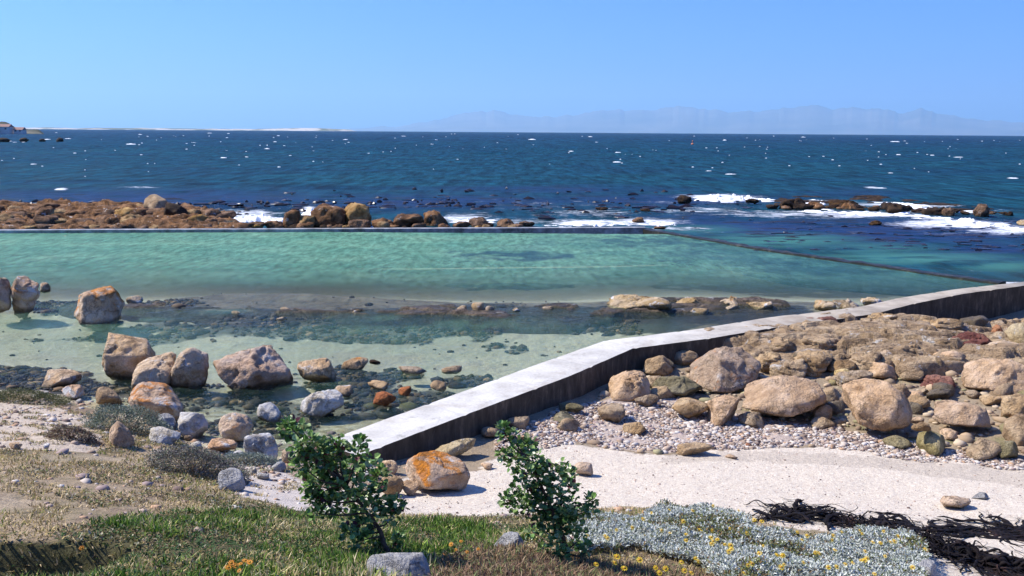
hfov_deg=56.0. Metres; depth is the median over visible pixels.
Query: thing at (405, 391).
rock
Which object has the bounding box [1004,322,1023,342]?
rock
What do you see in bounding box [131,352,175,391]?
boulder
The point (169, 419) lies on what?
rock
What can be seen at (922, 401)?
rock
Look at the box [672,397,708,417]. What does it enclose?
boulder
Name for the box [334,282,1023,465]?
concrete walkway
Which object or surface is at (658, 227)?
rock
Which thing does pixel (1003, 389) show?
rock
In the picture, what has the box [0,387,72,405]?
scrub bush
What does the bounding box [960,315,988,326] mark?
rock
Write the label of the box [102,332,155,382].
boulder
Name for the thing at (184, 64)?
sky
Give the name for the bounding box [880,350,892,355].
rock
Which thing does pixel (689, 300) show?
reef rock
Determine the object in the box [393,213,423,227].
rock
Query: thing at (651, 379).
rock
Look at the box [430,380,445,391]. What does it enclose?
rock
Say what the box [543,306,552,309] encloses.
rock
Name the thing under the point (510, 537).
stone
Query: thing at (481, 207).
floating kelp
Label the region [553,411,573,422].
rock
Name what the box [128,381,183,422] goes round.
boulder
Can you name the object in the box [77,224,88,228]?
rock
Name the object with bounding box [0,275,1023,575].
ground
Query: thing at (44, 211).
rock
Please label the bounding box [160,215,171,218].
rock
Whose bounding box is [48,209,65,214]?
rock
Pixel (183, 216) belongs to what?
rock
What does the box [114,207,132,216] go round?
rock
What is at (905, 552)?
silver ground cover
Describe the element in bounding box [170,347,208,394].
boulder
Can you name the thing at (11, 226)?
rock
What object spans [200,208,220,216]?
rock
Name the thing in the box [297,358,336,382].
boulder
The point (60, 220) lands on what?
rock
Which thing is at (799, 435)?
gravel
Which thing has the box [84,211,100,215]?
rock
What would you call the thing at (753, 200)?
rock
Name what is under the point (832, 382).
rock
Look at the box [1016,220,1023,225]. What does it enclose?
rock
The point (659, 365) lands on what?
boulder
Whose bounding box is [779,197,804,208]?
rock
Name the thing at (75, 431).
scrub bush
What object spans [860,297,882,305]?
reef rock
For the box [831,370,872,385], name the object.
rock slab
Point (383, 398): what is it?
rock
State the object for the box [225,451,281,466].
scrub bush
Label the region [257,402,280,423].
rock
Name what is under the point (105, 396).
rock
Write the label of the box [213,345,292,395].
boulder
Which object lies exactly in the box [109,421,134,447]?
rock
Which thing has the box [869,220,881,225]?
rock
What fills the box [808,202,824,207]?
rock
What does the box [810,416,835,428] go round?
rock
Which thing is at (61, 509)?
dry turf
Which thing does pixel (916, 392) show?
rock
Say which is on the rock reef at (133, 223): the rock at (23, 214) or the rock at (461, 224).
the rock at (23, 214)
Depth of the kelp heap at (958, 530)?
10.17 m
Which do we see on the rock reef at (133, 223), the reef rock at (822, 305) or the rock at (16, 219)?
the rock at (16, 219)
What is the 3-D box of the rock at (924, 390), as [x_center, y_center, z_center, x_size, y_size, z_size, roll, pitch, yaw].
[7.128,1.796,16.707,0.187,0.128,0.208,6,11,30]
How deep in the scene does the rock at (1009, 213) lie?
50.54 m
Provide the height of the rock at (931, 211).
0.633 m
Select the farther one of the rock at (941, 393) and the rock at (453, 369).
the rock at (453, 369)
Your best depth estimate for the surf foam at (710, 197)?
48.40 m
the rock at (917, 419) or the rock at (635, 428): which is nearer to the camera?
the rock at (635, 428)
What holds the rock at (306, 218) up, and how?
on the rock reef at (133, 223)
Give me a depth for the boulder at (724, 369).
17.21 m
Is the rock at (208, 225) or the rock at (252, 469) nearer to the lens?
the rock at (252, 469)
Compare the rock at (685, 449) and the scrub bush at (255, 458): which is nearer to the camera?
the scrub bush at (255, 458)
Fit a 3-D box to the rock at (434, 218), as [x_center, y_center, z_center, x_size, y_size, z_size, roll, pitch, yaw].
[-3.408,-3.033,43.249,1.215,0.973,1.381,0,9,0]
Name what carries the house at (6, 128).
on the headland
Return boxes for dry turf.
[0,394,829,575]
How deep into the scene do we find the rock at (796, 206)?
53.86 m
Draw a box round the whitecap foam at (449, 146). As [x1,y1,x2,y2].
[2,133,1017,189]
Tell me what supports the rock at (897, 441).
on the ground at (744, 483)
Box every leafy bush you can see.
[276,414,409,552]
[494,420,599,560]
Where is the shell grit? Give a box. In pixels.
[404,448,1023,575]
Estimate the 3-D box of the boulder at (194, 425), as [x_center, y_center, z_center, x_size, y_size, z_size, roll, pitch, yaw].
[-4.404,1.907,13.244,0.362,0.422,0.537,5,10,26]
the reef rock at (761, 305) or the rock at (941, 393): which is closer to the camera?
the rock at (941, 393)
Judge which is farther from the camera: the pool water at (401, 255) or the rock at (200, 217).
the rock at (200, 217)
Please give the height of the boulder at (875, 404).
0.746 m
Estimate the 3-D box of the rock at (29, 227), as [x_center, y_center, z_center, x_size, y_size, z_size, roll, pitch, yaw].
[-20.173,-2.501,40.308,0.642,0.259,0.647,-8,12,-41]
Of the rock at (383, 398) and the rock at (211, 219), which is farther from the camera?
the rock at (211, 219)
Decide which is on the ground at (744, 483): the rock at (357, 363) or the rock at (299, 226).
the rock at (357, 363)
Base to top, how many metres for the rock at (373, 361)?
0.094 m
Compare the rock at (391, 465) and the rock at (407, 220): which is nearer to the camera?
the rock at (391, 465)
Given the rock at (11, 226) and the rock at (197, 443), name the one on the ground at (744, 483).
the rock at (197, 443)
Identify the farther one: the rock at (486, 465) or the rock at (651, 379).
the rock at (651, 379)
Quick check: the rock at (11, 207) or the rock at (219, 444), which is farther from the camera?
the rock at (11, 207)
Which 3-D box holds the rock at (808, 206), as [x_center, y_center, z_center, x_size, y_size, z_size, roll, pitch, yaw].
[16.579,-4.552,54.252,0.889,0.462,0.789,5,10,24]
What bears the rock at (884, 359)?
on the ground at (744, 483)
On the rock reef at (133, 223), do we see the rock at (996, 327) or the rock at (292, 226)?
the rock at (292, 226)
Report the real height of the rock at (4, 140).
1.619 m
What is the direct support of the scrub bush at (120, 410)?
on the ground at (744, 483)
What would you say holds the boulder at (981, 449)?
on the ground at (744, 483)
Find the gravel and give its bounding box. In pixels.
[494,396,1023,469]
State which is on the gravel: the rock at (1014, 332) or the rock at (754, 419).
the rock at (754, 419)
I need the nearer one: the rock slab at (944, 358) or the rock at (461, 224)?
the rock slab at (944, 358)
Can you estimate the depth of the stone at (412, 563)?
5.88 m
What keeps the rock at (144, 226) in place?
on the rock reef at (133, 223)
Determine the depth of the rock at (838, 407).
15.80 m
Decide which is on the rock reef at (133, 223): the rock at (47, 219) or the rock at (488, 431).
the rock at (47, 219)
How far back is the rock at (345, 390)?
15.41 m
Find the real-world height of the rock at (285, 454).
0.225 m
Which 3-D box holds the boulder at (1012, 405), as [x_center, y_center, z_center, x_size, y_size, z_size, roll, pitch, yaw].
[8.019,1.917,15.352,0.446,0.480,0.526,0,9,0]
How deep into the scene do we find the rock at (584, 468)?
12.26 m
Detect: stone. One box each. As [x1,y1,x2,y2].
[367,552,430,575]
[495,531,525,547]
[915,559,936,575]
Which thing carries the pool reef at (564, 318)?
on the ground at (744, 483)
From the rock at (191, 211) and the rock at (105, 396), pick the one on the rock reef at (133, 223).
the rock at (191, 211)
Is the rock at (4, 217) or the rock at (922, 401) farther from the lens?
the rock at (4, 217)
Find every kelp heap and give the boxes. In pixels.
[744,497,918,531]
[830,515,1023,575]
[865,511,1023,547]
[959,512,1023,542]
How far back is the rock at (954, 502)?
11.10 m
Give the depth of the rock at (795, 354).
18.51 m
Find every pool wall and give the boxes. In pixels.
[0,227,645,233]
[643,228,1005,296]
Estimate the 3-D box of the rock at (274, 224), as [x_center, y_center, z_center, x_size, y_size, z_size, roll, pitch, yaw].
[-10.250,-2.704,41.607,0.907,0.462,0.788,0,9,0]
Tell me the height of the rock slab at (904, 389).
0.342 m
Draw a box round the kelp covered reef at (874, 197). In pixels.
[774,195,992,212]
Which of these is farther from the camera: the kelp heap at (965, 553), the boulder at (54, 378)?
the boulder at (54, 378)
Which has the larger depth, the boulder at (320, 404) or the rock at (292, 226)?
the rock at (292, 226)
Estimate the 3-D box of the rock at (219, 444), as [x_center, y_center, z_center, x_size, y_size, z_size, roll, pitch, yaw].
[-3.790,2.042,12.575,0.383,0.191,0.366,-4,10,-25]
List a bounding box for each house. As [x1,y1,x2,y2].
[0,124,13,133]
[13,127,26,133]
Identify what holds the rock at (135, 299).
on the ground at (744, 483)
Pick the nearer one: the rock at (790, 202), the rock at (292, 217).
the rock at (292, 217)
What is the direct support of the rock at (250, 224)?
on the rock reef at (133, 223)
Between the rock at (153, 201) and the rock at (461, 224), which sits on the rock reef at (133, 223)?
the rock at (153, 201)
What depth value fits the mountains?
34394.82 m
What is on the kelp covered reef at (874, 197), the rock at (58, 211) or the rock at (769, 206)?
the rock at (769, 206)
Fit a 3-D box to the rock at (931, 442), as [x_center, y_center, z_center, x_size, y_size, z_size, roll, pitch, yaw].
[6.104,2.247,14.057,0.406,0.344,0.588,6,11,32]
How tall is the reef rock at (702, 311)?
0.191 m
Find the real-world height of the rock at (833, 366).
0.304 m
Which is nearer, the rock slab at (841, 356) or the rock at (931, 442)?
the rock at (931, 442)
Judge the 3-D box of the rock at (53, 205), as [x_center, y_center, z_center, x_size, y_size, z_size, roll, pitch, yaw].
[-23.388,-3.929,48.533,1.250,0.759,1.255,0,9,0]
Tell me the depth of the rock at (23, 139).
290.18 m
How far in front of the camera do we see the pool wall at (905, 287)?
30.86 m
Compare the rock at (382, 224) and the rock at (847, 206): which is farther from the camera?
the rock at (847, 206)
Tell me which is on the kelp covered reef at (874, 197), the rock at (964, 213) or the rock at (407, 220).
the rock at (964, 213)
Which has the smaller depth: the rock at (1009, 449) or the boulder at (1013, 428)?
the rock at (1009, 449)
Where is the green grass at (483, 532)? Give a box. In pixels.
[2,498,546,575]
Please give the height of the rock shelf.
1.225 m
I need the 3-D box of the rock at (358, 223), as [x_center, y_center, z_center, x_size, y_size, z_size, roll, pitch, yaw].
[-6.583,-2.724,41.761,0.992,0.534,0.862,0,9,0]
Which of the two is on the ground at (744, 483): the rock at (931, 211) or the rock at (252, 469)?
the rock at (252, 469)
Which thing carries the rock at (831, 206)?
on the kelp covered reef at (874, 197)
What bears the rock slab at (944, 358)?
on the rock shelf
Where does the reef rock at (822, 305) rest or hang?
on the ground at (744, 483)
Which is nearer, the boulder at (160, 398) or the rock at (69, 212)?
the boulder at (160, 398)
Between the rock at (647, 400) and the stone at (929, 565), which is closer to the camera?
the stone at (929, 565)
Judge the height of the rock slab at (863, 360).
0.559 m
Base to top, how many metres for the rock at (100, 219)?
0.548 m
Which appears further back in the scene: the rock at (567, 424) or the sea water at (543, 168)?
the sea water at (543, 168)
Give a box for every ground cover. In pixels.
[565,498,931,575]
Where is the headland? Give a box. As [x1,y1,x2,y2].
[0,122,43,133]
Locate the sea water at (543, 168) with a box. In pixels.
[0,129,1023,283]
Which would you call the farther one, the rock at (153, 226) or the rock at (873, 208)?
the rock at (873, 208)
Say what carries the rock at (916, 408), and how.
on the ground at (744, 483)
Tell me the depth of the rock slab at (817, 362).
17.81 m
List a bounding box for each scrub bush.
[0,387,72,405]
[43,423,103,444]
[80,402,179,439]
[143,442,251,485]
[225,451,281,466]
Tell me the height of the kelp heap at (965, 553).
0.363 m
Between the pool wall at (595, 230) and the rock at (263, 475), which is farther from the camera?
the pool wall at (595, 230)
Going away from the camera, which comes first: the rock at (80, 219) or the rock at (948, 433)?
the rock at (948, 433)
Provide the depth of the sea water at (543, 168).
88.52 m
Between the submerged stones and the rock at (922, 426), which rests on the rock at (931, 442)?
the rock at (922, 426)
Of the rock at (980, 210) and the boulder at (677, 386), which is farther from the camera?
the rock at (980, 210)
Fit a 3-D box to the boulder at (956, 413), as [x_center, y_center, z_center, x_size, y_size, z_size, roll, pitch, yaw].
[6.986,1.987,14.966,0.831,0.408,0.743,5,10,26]
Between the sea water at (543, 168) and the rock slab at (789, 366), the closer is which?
the rock slab at (789, 366)
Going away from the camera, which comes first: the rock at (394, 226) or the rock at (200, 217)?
the rock at (394, 226)
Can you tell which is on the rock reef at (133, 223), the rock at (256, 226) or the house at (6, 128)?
the rock at (256, 226)
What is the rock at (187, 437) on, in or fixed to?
on the ground at (744, 483)
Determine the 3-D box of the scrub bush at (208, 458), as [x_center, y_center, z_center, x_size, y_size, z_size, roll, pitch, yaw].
[-3.329,1.843,10.173,1.153,0.540,0.687,0,9,0]
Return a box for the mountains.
[348,105,1023,135]
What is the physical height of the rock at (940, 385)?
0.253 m
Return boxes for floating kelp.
[19,187,1023,250]
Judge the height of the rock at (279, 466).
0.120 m
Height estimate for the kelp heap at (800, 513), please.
0.412 m
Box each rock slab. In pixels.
[755,351,780,372]
[762,336,796,351]
[769,357,807,377]
[794,349,832,376]
[802,334,838,349]
[809,316,837,321]
[831,353,855,369]
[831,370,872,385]
[849,351,882,369]
[867,312,897,319]
[889,344,923,356]
[891,383,910,396]
[923,318,963,329]
[932,348,966,361]
[951,331,991,344]
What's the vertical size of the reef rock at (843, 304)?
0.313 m
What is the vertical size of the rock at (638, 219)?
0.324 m
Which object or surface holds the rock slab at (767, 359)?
on the rock shelf
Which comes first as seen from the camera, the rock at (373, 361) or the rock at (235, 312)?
the rock at (373, 361)
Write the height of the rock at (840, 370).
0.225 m
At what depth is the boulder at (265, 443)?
11.98 m
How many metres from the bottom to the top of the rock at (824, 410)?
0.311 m
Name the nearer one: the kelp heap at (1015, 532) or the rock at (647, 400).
the kelp heap at (1015, 532)
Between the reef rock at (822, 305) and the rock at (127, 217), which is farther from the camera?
the rock at (127, 217)
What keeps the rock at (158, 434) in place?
on the ground at (744, 483)
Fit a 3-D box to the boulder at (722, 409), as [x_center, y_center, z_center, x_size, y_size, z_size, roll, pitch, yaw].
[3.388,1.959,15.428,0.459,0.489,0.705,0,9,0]
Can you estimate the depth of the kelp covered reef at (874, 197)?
60.53 m
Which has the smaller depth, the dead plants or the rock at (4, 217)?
the dead plants
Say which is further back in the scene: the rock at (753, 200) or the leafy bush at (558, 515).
the rock at (753, 200)
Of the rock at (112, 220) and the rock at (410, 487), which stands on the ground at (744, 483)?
the rock at (410, 487)
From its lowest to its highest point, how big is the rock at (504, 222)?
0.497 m
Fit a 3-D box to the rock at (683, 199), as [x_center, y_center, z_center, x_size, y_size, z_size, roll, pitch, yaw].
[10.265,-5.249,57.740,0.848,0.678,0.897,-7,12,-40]
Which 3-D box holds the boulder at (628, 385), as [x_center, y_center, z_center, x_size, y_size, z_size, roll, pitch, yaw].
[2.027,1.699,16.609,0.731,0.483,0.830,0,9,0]
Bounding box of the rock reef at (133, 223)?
[0,198,249,228]
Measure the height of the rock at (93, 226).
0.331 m
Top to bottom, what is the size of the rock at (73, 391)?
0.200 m
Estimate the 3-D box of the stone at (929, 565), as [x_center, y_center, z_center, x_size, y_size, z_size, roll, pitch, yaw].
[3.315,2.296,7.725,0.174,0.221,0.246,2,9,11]
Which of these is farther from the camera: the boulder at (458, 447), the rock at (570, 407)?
the rock at (570, 407)
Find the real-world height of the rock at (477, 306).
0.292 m
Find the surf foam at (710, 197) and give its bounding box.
[234,194,1023,231]
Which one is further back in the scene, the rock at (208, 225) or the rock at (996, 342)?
the rock at (208, 225)
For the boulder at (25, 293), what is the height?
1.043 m
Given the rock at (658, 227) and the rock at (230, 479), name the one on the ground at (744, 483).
the rock at (230, 479)
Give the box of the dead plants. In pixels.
[424,538,723,575]
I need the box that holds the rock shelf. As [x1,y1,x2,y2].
[704,309,1023,378]
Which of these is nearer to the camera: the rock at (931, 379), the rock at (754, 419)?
the rock at (754, 419)
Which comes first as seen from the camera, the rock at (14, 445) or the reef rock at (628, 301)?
the rock at (14, 445)
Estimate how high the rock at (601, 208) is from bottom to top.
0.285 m
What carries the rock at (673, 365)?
on the ground at (744, 483)
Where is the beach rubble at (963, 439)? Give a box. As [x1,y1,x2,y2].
[581,317,1023,454]
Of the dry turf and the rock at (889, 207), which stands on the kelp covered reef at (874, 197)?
the rock at (889, 207)
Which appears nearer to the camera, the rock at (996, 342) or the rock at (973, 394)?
the rock at (973, 394)
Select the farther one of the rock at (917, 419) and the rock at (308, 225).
the rock at (308, 225)
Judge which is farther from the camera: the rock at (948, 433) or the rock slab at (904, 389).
the rock slab at (904, 389)
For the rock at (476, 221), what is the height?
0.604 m
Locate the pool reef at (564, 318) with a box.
[58,296,795,393]
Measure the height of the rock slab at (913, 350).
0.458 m
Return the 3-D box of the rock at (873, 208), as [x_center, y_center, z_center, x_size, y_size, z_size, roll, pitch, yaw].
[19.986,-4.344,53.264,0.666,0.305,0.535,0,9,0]
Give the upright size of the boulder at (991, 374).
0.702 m
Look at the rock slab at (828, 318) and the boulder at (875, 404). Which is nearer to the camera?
the boulder at (875, 404)
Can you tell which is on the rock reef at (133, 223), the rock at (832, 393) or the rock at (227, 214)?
the rock at (227, 214)
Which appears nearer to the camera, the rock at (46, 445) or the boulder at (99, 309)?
the rock at (46, 445)
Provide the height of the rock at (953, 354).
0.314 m
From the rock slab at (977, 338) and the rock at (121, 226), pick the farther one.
the rock at (121, 226)
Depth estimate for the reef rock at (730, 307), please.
23.29 m
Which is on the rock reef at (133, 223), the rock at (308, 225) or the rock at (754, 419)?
the rock at (308, 225)
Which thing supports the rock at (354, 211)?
in the sea water at (543, 168)
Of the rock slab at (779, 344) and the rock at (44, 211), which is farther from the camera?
the rock at (44, 211)
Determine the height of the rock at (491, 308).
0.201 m
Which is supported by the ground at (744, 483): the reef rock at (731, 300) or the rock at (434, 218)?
the reef rock at (731, 300)
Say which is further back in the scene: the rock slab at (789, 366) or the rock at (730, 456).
the rock slab at (789, 366)
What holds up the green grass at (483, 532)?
on the ground at (744, 483)
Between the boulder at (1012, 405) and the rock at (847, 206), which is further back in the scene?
the rock at (847, 206)
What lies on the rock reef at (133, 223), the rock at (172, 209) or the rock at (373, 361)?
the rock at (172, 209)
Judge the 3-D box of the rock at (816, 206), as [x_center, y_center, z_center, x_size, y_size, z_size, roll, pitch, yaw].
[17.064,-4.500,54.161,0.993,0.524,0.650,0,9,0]
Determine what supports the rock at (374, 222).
in the sea water at (543, 168)
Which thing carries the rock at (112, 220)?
on the rock reef at (133, 223)
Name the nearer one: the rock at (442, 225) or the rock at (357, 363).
the rock at (357, 363)
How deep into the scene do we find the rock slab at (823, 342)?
19.01 m
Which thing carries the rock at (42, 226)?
on the rock reef at (133, 223)
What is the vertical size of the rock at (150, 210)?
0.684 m
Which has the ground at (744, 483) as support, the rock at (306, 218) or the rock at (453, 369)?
the rock at (453, 369)
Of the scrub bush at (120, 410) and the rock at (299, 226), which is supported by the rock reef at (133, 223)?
the rock at (299, 226)
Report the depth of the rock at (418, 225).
41.61 m
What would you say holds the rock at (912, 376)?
on the ground at (744, 483)
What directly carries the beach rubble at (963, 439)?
on the ground at (744, 483)
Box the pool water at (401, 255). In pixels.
[0,232,951,279]
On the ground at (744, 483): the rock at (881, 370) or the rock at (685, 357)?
the rock at (685, 357)
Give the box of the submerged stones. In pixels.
[0,293,643,439]
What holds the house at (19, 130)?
on the headland
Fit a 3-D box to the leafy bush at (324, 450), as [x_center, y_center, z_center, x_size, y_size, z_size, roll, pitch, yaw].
[-1.133,1.372,6.482,0.885,1.064,0.540,-1,9,-9]
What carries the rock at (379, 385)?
on the ground at (744, 483)
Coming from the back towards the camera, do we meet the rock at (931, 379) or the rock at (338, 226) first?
the rock at (338, 226)
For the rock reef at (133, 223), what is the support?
on the ground at (744, 483)
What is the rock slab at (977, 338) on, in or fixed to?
on the rock shelf
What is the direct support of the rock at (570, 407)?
on the ground at (744, 483)
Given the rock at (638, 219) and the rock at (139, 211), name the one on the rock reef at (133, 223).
the rock at (139, 211)
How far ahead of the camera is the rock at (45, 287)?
25.04 m
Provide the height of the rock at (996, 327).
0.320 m
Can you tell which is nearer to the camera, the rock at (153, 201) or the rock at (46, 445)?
the rock at (46, 445)
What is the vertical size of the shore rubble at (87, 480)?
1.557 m
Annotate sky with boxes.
[0,0,1023,128]
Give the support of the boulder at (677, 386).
on the ground at (744, 483)
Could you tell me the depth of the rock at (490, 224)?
41.95 m
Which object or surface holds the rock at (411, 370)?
on the ground at (744, 483)
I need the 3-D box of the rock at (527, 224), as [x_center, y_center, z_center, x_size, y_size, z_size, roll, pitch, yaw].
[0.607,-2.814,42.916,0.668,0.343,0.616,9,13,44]
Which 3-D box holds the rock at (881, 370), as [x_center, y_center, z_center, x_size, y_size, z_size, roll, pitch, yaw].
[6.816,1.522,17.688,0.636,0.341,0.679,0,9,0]
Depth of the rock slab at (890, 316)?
21.38 m
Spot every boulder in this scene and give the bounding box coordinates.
[0,277,10,312]
[10,276,39,319]
[41,369,81,387]
[74,286,124,331]
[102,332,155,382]
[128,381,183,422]
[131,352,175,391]
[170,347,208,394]
[177,412,208,438]
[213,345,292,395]
[218,412,252,441]
[243,433,278,460]
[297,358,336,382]
[300,389,343,417]
[405,450,469,489]
[435,438,475,456]
[608,370,650,400]
[642,355,672,375]
[652,376,702,396]
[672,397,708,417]
[689,346,760,392]
[707,395,738,425]
[741,375,826,417]
[841,378,912,430]
[932,400,990,427]
[961,358,1023,394]
[966,438,1000,459]
[1001,393,1023,417]
[1002,414,1023,445]
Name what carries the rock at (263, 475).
on the ground at (744, 483)
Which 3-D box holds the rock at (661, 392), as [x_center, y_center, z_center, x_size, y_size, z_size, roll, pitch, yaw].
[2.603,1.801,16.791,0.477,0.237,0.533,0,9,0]
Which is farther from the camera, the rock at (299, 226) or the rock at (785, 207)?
the rock at (785, 207)
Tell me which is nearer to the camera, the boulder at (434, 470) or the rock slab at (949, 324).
the boulder at (434, 470)
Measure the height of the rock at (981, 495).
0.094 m
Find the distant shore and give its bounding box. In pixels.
[26,127,352,130]
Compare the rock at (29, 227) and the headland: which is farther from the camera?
the headland
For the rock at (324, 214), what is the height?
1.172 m
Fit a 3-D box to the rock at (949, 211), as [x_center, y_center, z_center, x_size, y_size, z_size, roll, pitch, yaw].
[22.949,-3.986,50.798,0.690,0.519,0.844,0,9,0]
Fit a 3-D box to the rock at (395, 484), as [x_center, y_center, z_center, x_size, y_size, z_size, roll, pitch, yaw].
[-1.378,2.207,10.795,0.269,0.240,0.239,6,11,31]
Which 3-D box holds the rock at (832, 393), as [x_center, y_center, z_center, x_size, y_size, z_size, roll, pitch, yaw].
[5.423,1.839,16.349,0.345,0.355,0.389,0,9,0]
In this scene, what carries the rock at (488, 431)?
on the ground at (744, 483)
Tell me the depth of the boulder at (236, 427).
13.04 m
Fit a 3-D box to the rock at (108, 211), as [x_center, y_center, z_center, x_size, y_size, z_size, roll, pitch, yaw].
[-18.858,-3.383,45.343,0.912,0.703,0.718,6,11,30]
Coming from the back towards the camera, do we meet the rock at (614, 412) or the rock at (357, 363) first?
the rock at (357, 363)
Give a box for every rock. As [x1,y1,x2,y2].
[0,138,9,141]
[0,213,14,220]
[2,223,23,228]
[7,206,21,208]
[7,218,26,220]
[8,211,30,217]
[9,442,21,448]
[19,138,28,141]
[21,225,35,228]
[33,215,58,223]
[34,202,59,210]
[35,206,54,215]
[35,224,54,228]
[40,282,50,292]
[43,443,49,448]
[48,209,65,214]
[54,218,66,223]
[61,384,84,398]
[63,209,86,215]
[74,218,93,221]
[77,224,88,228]
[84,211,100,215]
[89,224,101,228]
[94,215,108,222]
[95,386,121,405]
[101,209,113,213]
[105,216,119,224]
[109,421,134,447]
[111,224,126,228]
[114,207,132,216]
[119,213,140,222]
[126,295,142,303]
[130,208,147,215]
[137,224,147,228]
[143,194,166,208]
[145,208,159,214]
[148,224,158,228]
[149,426,180,444]
[158,413,175,430]
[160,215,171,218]
[164,202,187,214]
[170,213,190,218]
[181,202,194,206]
[184,434,192,440]
[187,209,200,214]
[187,214,209,220]
[191,441,201,448]
[195,223,211,226]
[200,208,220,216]
[205,218,216,221]
[208,438,236,450]
[215,210,236,217]
[218,467,244,490]
[231,311,240,314]
[248,221,264,226]
[248,466,256,473]
[252,222,262,227]
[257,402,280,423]
[257,473,268,478]
[264,220,283,227]
[272,461,285,471]
[281,449,293,463]
[283,209,300,227]
[288,223,297,227]
[296,223,304,227]
[298,215,314,223]
[300,222,313,227]
[311,203,345,227]
[331,224,343,227]
[335,385,352,397]
[341,357,367,370]
[344,202,371,224]
[348,219,370,227]
[368,380,388,390]
[369,359,379,364]
[371,218,394,227]
[373,391,395,405]
[376,221,389,227]
[376,460,397,473]
[380,473,403,494]
[389,225,400,227]
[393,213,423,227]
[398,386,410,395]
[399,366,426,375]
[403,480,419,494]
[412,223,425,227]
[423,210,447,225]
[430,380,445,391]
[438,223,449,226]
[441,365,461,373]
[452,221,470,226]
[469,217,487,225]
[471,302,483,309]
[479,222,493,226]
[481,426,499,436]
[481,462,492,469]
[484,306,494,310]
[497,219,513,226]
[508,416,528,429]
[519,221,534,226]
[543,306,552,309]
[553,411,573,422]
[557,418,579,430]
[559,402,583,412]
[574,462,592,475]
[595,207,608,209]
[597,403,624,422]
[607,294,671,309]
[623,422,645,434]
[632,217,643,222]
[635,394,658,406]
[648,376,661,387]
[650,386,675,398]
[654,226,666,228]
[668,359,675,368]
[674,350,698,365]
[676,297,699,303]
[676,442,713,455]
[677,195,691,203]
[691,308,708,314]
[720,296,738,308]
[725,454,737,458]
[726,305,737,309]
[738,411,763,428]
[745,198,758,203]
[746,301,772,309]
[766,204,778,208]
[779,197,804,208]
[781,205,791,209]
[792,203,806,209]
[793,348,821,357]
[802,203,812,208]
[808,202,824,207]
[809,203,823,209]
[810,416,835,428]
[813,404,831,419]
[814,300,835,310]
[823,386,840,403]
[824,204,838,208]
[825,401,844,414]
[827,360,855,371]
[828,199,857,206]
[829,379,836,385]
[833,298,858,308]
[834,369,849,374]
[841,203,856,209]
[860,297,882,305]
[867,207,878,210]
[868,362,896,379]
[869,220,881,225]
[880,202,909,212]
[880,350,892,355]
[880,356,893,366]
[882,435,911,448]
[900,371,924,380]
[907,390,923,397]
[907,395,930,407]
[909,402,923,414]
[911,422,930,430]
[912,417,923,422]
[916,431,945,455]
[918,374,955,386]
[918,388,928,394]
[921,207,945,214]
[926,388,951,399]
[932,382,954,396]
[933,351,965,357]
[940,428,957,439]
[940,495,970,508]
[941,207,954,215]
[960,211,969,214]
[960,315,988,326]
[965,390,981,398]
[971,492,988,498]
[973,204,989,216]
[979,394,1001,405]
[986,340,1017,344]
[987,382,1012,395]
[991,324,1002,332]
[997,211,1013,215]
[998,440,1017,458]
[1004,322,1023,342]
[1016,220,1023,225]
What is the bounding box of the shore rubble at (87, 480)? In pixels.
[0,392,631,540]
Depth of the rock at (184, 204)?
48.78 m
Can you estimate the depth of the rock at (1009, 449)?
13.62 m
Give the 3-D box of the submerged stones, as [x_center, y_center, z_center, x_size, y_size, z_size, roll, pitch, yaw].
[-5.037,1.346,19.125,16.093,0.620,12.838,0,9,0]
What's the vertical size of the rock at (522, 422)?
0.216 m
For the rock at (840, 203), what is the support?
on the kelp covered reef at (874, 197)
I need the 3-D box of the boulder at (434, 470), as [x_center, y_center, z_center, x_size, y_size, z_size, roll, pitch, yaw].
[-0.899,2.128,11.244,0.688,0.459,0.692,-8,13,-42]
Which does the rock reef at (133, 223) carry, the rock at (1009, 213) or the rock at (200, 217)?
the rock at (200, 217)

